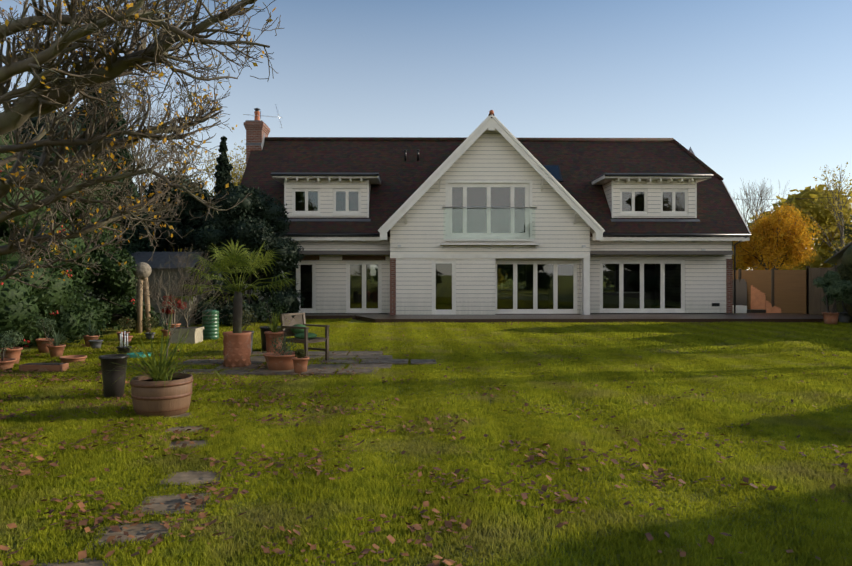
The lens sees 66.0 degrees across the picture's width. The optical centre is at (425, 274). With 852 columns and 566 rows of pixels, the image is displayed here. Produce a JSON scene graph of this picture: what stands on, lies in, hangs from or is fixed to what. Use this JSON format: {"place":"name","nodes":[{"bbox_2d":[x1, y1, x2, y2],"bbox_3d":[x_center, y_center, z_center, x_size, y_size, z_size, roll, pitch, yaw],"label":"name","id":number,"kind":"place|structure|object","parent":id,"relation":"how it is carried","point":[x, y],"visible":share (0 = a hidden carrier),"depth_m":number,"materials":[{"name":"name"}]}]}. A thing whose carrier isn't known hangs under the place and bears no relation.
{"place":"outdoors","nodes":[
{"label":"outdoors","id":0,"kind":"place"},
{"bbox_2d":[0,317,851,565],"bbox_3d":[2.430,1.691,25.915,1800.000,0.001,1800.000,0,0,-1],"label":"ground","id":1,"kind":"structure","parent":0,"point":[104,332],"depth_m":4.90,"materials":[{"name":"green plant"}]},
{"bbox_2d":[0,333,16,370],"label":"pot","id":2,"kind":"object","parent":1,"relation":"on","point":[7,363],"visible":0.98,"depth_m":11.40,"materials":[{"name":"ceramic"}]},
{"bbox_2d":[1,330,23,363],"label":"pot","id":3,"kind":"object","parent":1,"relation":"on","point":[14,352],"visible":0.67,"depth_m":12.28,"materials":[{"name":"ceramic"}]},
{"bbox_2d":[19,363,68,372],"bbox_3d":[-6.643,1.623,11.407,0.700,0.135,0.280,0,0,-1],"label":"trough planter","id":4,"kind":"object","parent":1,"relation":"on","point":[49,367],"visible":0.89,"depth_m":11.27,"materials":[{"name":"ceramic"}]},
{"bbox_2d":[35,317,56,352],"bbox_3d":[-8.056,1.299,13.915,0.420,0.783,0.414,0,0,-1],"label":"pot","id":5,"kind":"object","parent":1,"relation":"on","point":[42,347],"visible":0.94,"depth_m":13.81,"materials":[{"name":"ceramic"}]},
{"bbox_2d":[40,328,67,357],"bbox_3d":[-7.430,1.361,13.206,0.638,0.659,0.517,0,0,42],"label":"pot","id":6,"kind":"object","parent":1,"relation":"on","point":[56,348],"visible":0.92,"depth_m":13.17,"materials":[{"name":"ceramic"}]},
{"bbox_2d":[0,130,109,347],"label":"shrub","id":7,"kind":"object","parent":1,"relation":"on","point":[24,308],"visible":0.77,"depth_m":14.99,"materials":[{"name":"green plant"}]},
{"bbox_2d":[6,106,122,304],"bbox_3d":[-12.790,-1.870,21.686,6.265,7.421,6.703,0,0,-1],"label":"tree","id":8,"kind":"object","parent":1,"relation":"on","point":[35,153],"visible":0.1,"depth_m":20.74,"materials":[{"name":"green plant"}]},
{"bbox_2d":[59,355,86,362],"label":"pot","id":9,"kind":"object","parent":1,"relation":"on","point":[73,358],"visible":0.81,"depth_m":12.40,"materials":[{"name":"ceramic"}]},
{"bbox_2d":[15,146,159,335],"bbox_3d":[-10.147,-0.970,19.247,4.376,5.585,4.777,0,0,-23],"label":"tree","id":10,"kind":"object","parent":1,"relation":"on","point":[110,279],"visible":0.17,"depth_m":18.70,"materials":[{"name":"green plant"}]},
{"bbox_2d":[80,321,99,346],"bbox_3d":[-7.691,1.337,15.171,0.584,0.706,0.669,0,0,-13],"label":"pot","id":11,"kind":"object","parent":1,"relation":"on","point":[91,336],"visible":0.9,"depth_m":15.13,"materials":[{"name":"ceramic"}]},
{"bbox_2d":[88,340,102,348],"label":"pot","id":12,"kind":"object","parent":1,"relation":"on","point":[94,344],"visible":0.88,"depth_m":14.53,"materials":[{"name":"grey"}]},
{"bbox_2d":[72,63,142,242],"bbox_3d":[-12.289,-3.126,24.868,4.748,9.734,5.066,0,0,37],"label":"tree","id":13,"kind":"object","parent":1,"relation":"on","point":[84,117],"visible":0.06,"depth_m":24.34,"materials":[{"name":"green plant"}]},
{"bbox_2d":[99,354,128,397],"bbox_3d":[-4.258,1.401,8.951,0.380,0.580,0.374,0,0,-1],"label":"tall planter","id":14,"kind":"object","parent":1,"relation":"on","point":[112,387],"visible":0.88,"depth_m":8.83,"materials":[{"name":"black plastic"}]},
{"bbox_2d":[85,79,156,258],"bbox_3d":[-11.154,-2.736,22.503,3.568,8.954,2.854,0,0,-1],"label":"tall conifer","id":15,"kind":"object","parent":1,"relation":"on","point":[131,246],"visible":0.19,"depth_m":22.34,"materials":[{"name":"green plant"}]},
{"bbox_2d":[116,332,129,340],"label":"pot","id":16,"kind":"object","parent":1,"relation":"on","point":[118,333],"visible":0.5,"depth_m":16.33,"materials":[{"name":"ceramic"}]},
{"bbox_2d":[116,331,131,353],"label":"white canes","id":17,"kind":"object","parent":1,"relation":"on","point":[125,349],"visible":0.85,"depth_m":13.81,"materials":[{"name":"grey"}]},
{"bbox_2d":[117,316,135,342],"bbox_3d":[-7.233,1.346,15.816,0.455,0.690,0.460,0,0,-1],"label":"pot","id":18,"kind":"object","parent":1,"relation":"on","point":[131,325],"visible":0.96,"depth_m":15.79,"materials":[{"name":"ceramic"}]},
{"bbox_2d":[34,412,221,565],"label":"stepping stones","id":19,"kind":"object","parent":1,"relation":"on","point":[137,531],"visible":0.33,"depth_m":4.72,"materials":[{"name":"grey stone"}]},
{"bbox_2d":[127,352,151,358],"bbox_3d":[-5.762,1.641,13.170,0.480,0.100,0.480,0,0,-1],"label":"teal bowl","id":20,"kind":"object","parent":1,"relation":"on","point":[132,355],"visible":0.52,"depth_m":13.16,"materials":[{"name":"teal ceramic"}]},
{"bbox_2d":[0,0,283,288],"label":"old apple tree","id":21,"kind":"object","parent":1,"relation":"on","point":[50,89],"visible":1,"depth_m":8.07,"materials":[{"name":"brown plant"}]},
{"bbox_2d":[133,262,151,333],"bbox_3d":[-8.102,0.698,18.715,0.500,2.090,0.500,0,0,-1],"label":"stone ball sculpture","id":22,"kind":"object","parent":1,"relation":"on","point":[143,270],"visible":0.79,"depth_m":18.57,"materials":[{"name":"beige stone"}]},
{"bbox_2d":[141,317,158,338],"bbox_3d":[-7.088,1.384,16.831,0.467,0.612,0.462,0,0,-1],"label":"pot","id":23,"kind":"object","parent":1,"relation":"on","point":[148,335],"visible":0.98,"depth_m":16.79,"materials":[{"name":"grey"}]},
{"bbox_2d":[119,78,203,195],"bbox_3d":[-13.581,-3.868,32.195,5.310,11.280,7.372,0,0,-1],"label":"bare tree","id":24,"kind":"object","parent":1,"relation":"on","point":[149,153],"visible":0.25,"depth_m":32.19,"materials":[{"name":"grey plant"}]},
{"bbox_2d":[104,270,227,417],"bbox_3d":[-3.166,0.815,8.021,1.756,1.750,1.359,0,0,-1],"label":"half barrel planter","id":25,"kind":"object","parent":1,"relation":"on","point":[164,392],"visible":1,"depth_m":7.80,"materials":[{"name":"brown wood"}]},
{"bbox_2d":[125,252,208,326],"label":"garden shed","id":26,"kind":"structure","parent":1,"relation":"on","point":[159,258],"depth_m":21.12,"materials":[{"name":"grey wood"}]},
{"bbox_2d":[159,318,176,337],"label":"pot","id":27,"kind":"object","parent":1,"relation":"on","point":[164,332],"visible":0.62,"depth_m":17.34,"materials":[{"name":"ceramic"}]},
{"bbox_2d":[128,167,213,251],"bbox_3d":[-9.993,-1.161,26.107,5.696,6.009,5.488,0,0,-1],"label":"tree","id":28,"kind":"object","parent":1,"relation":"on","point":[194,207],"depth_m":25.55,"materials":[{"name":"green plant"}]},
{"bbox_2d":[166,323,180,328],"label":"flower pot","id":29,"kind":"object","parent":1,"relation":"on","point":[177,324],"visible":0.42,"depth_m":17.77,"materials":[{"name":"ceramic"}]},
{"bbox_2d":[162,295,186,323],"bbox_3d":[-6.930,0.998,17.887,0.729,0.911,0.622,0,0,36],"label":"red maple shrub","id":30,"kind":"object","parent":29,"relation":"in","point":[168,311],"visible":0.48,"depth_m":17.83,"materials":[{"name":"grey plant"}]},
{"bbox_2d":[129,244,233,344],"bbox_3d":[-5.807,0.467,15.550,1.807,2.448,2.603,0,0,44],"label":"bare shrub in stone planter","id":31,"kind":"object","parent":1,"relation":"on","point":[194,334],"visible":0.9,"depth_m":15.60,"materials":[{"name":"brown plant"}]},
{"bbox_2d":[202,310,218,339],"bbox_3d":[-5.534,1.301,16.839,0.424,0.780,0.424,0,0,-1],"label":"water barrel","id":32,"kind":"object","parent":1,"relation":"on","point":[210,331],"visible":0.81,"depth_m":16.67,"materials":[{"name":"green plastic"}]},
{"bbox_2d":[189,140,245,212],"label":"bare tree","id":33,"kind":"object","parent":1,"relation":"on","point":[237,180],"visible":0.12,"depth_m":35.29,"materials":[{"name":"grey plant"}]},
{"bbox_2d":[213,136,240,283],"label":"cypress","id":34,"kind":"object","parent":1,"relation":"on","point":[222,175],"visible":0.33,"depth_m":26.86,"materials":[{"name":"green plant"}]},
{"bbox_2d":[186,184,304,326],"bbox_3d":[-6.420,-0.648,22.887,4.443,4.933,4.704,0,0,-1],"label":"dark shrub","id":35,"kind":"object","parent":1,"relation":"on","point":[255,220],"depth_m":22.18,"materials":[{"name":"green plant"}]},
{"bbox_2d":[256,297,287,350],"bbox_3d":[-3.349,1.089,14.260,0.707,1.204,0.667,0,0,-1],"label":"grey pot","id":36,"kind":"object","parent":1,"relation":"on","point":[263,329],"visible":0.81,"depth_m":14.13,"materials":[{"name":"grey ceramic"}]},
{"bbox_2d":[175,351,436,375],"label":"patio paving","id":37,"kind":"structure","parent":1,"relation":"on","point":[388,362],"depth_m":12.15,"materials":[{"name":"stone"}]},
{"bbox_2d":[170,239,297,366],"bbox_3d":[-3.511,0.497,11.825,2.076,2.387,2.096,0,0,38],"label":"palm in terracotta pot","id":38,"kind":"object","parent":37,"relation":"on","point":[237,346],"visible":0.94,"depth_m":11.72,"materials":[{"name":"green plant"}]},
{"bbox_2d":[228,308,256,353],"bbox_3d":[-3.809,1.181,13.655,0.585,1.020,0.598,0,0,-1],"label":"grey pot","id":39,"kind":"object","parent":37,"relation":"on","point":[249,319],"visible":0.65,"depth_m":13.64,"materials":[{"name":"grey"}]},
{"bbox_2d":[264,312,286,351],"bbox_3d":[-2.746,1.180,12.172,0.645,1.021,0.531,0,0,-1],"label":"potted plant","id":40,"kind":"object","parent":37,"relation":"on","point":[271,334],"visible":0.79,"depth_m":12.11,"materials":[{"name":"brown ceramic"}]},
{"bbox_2d":[263,335,295,370],"bbox_3d":[-2.533,1.379,11.517,0.640,0.623,0.630,0,0,-1],"label":"herb pot","id":41,"kind":"object","parent":37,"relation":"on","point":[279,360],"visible":0.98,"depth_m":11.33,"materials":[{"name":"ceramic"}]},
{"bbox_2d":[292,349,308,373],"bbox_3d":[-2.129,1.472,11.121,0.300,0.437,0.295,0,0,-1],"label":"potted plant","id":42,"kind":"object","parent":37,"relation":"on","point":[300,360],"depth_m":11.04,"materials":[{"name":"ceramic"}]},
{"bbox_2d":[280,312,329,360],"bbox_3d":[-2.321,1.206,12.546,0.713,0.906,0.630,0,0,34],"label":"garden armchair","id":43,"kind":"object","parent":37,"relation":"on","point":[300,333],"visible":0.96,"depth_m":12.54,"materials":[{"name":"brown wood"}]},
{"bbox_2d":[0,320,851,565],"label":"fallen leaves","id":44,"kind":"object","parent":1,"relation":"on","point":[116,528],"visible":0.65,"depth_m":5.66,"materials":[{"name":"brown plant"}]},
{"bbox_2d":[241,115,750,314],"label":"house","id":45,"kind":"structure","parent":1,"relation":"on","point":[491,216],"depth_m":25.54,"materials":[{"name":"white paint"}]},
{"bbox_2d":[243,104,283,164],"bbox_3d":[-7.293,-2.996,29.742,1.714,9.374,1.502,0,0,-1],"label":"chimney","id":46,"kind":"object","parent":45,"relation":"on","point":[257,128],"visible":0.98,"depth_m":29.24,"materials":[{"name":"red brick"}]},
{"bbox_2d":[241,110,748,236],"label":"house roof","id":47,"kind":"structure","parent":45,"relation":"attached to","point":[405,168],"depth_m":28.46,"materials":[{"name":"brown tile"}]},
{"bbox_2d":[270,313,851,322],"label":"deck terrace","id":48,"kind":"structure","parent":1,"relation":"on","point":[682,318],"depth_m":23.36,"materials":[{"name":"grey stone"}]},
{"bbox_2d":[733,279,780,312],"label":"leaning boards","id":49,"kind":"object","parent":1,"relation":"on","point":[760,303],"visible":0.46,"depth_m":27.99,"materials":[{"name":"orange wood"}]},
{"bbox_2d":[732,177,792,268],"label":"bare tree","id":50,"kind":"object","parent":1,"relation":"on","point":[754,202],"visible":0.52,"depth_m":42.58,"materials":[{"name":"grey plant"}]},
{"bbox_2d":[733,268,808,313],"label":"lap fence panels","id":51,"kind":"object","parent":1,"relation":"on","point":[785,291],"visible":0.44,"depth_m":27.37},
{"bbox_2d":[732,202,822,269],"bbox_3d":[17.806,-0.961,33.567,3.811,5.458,4.458,0,0,-40],"label":"autumn tree","id":52,"kind":"object","parent":1,"relation":"on","point":[770,243],"visible":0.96,"depth_m":32.88,"materials":[{"name":"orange plant"}]},
{"bbox_2d":[733,184,851,269],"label":"tree line","id":53,"kind":"object","parent":1,"relation":"on","point":[800,204],"visible":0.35,"depth_m":75.49,"materials":[{"name":"green plant"}]},
{"bbox_2d":[806,265,837,315],"bbox_3d":[15.477,0.676,11.339,0.116,2.030,30.704,0,0,0],"label":"boundary fence","id":54,"kind":"object","parent":1,"relation":"on","point":[817,305],"visible":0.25,"depth_m":26.05,"materials":[{"name":"brown wood"}]},
{"bbox_2d":[805,162,851,258],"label":"bare tree","id":55,"kind":"object","parent":1,"relation":"on","point":[840,223],"visible":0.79,"depth_m":35.77,"materials":[{"name":"yellow plant"}]},
{"bbox_2d":[822,312,839,324],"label":"plant pot","id":56,"kind":"object","parent":1,"relation":"on","point":[830,318],"visible":0.79,"depth_m":21.65,"materials":[{"name":"ceramic"}]},
{"bbox_2d":[813,270,851,312],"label":"potted shrub","id":57,"kind":"object","parent":56,"relation":"in","point":[835,286],"visible":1,"depth_m":21.67,"materials":[{"name":"green plant"}]},
{"bbox_2d":[824,242,851,265],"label":"neighbour outbuilding","id":58,"kind":"structure","parent":1,"relation":"on","point":[836,257],"depth_m":33.78,"materials":[{"name":"stone"}]},
{"bbox_2d":[826,215,851,266],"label":"tree line","id":59,"kind":"object","parent":1,"relation":"on","point":[846,235],"visible":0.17,"depth_m":59.90,"materials":[{"name":"green plant"}]},
{"bbox_2d":[836,244,851,320],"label":"boundary shrub","id":60,"kind":"object","parent":1,"relation":"on","point":[846,258],"visible":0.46,"depth_m":22.62,"materials":[{"name":"green plant"}]},
{"bbox_2d":[838,312,851,322],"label":"plant pot","id":61,"kind":"object","parent":1,"relation":"on","point":[844,317],"visible":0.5,"depth_m":22.48,"materials":[{"name":"grey ceramic"}]},
{"bbox_2d":[837,263,851,312],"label":"potted shrub","id":62,"kind":"object","parent":61,"relation":"in","point":[844,272],"visible":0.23,"depth_m":22.53,"materials":[{"name":"green plant"}]},
{"bbox_2d":[0,0,851,269],"label":"sky","id":63,"kind":"structure","parent":0,"point":[757,90],"materials":[{"name":"blue"}]},
{"bbox_2d":[747,196,849,199],"bbox_3d":[20.136,-1.909,35.776,25.601,7.200,1.642,0,0,-1],"label":"power line","id":64,"kind":"object","parent":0,"point":[801,198],"visible":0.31,"depth_m":35.88,"materials":[{"name":"black"}]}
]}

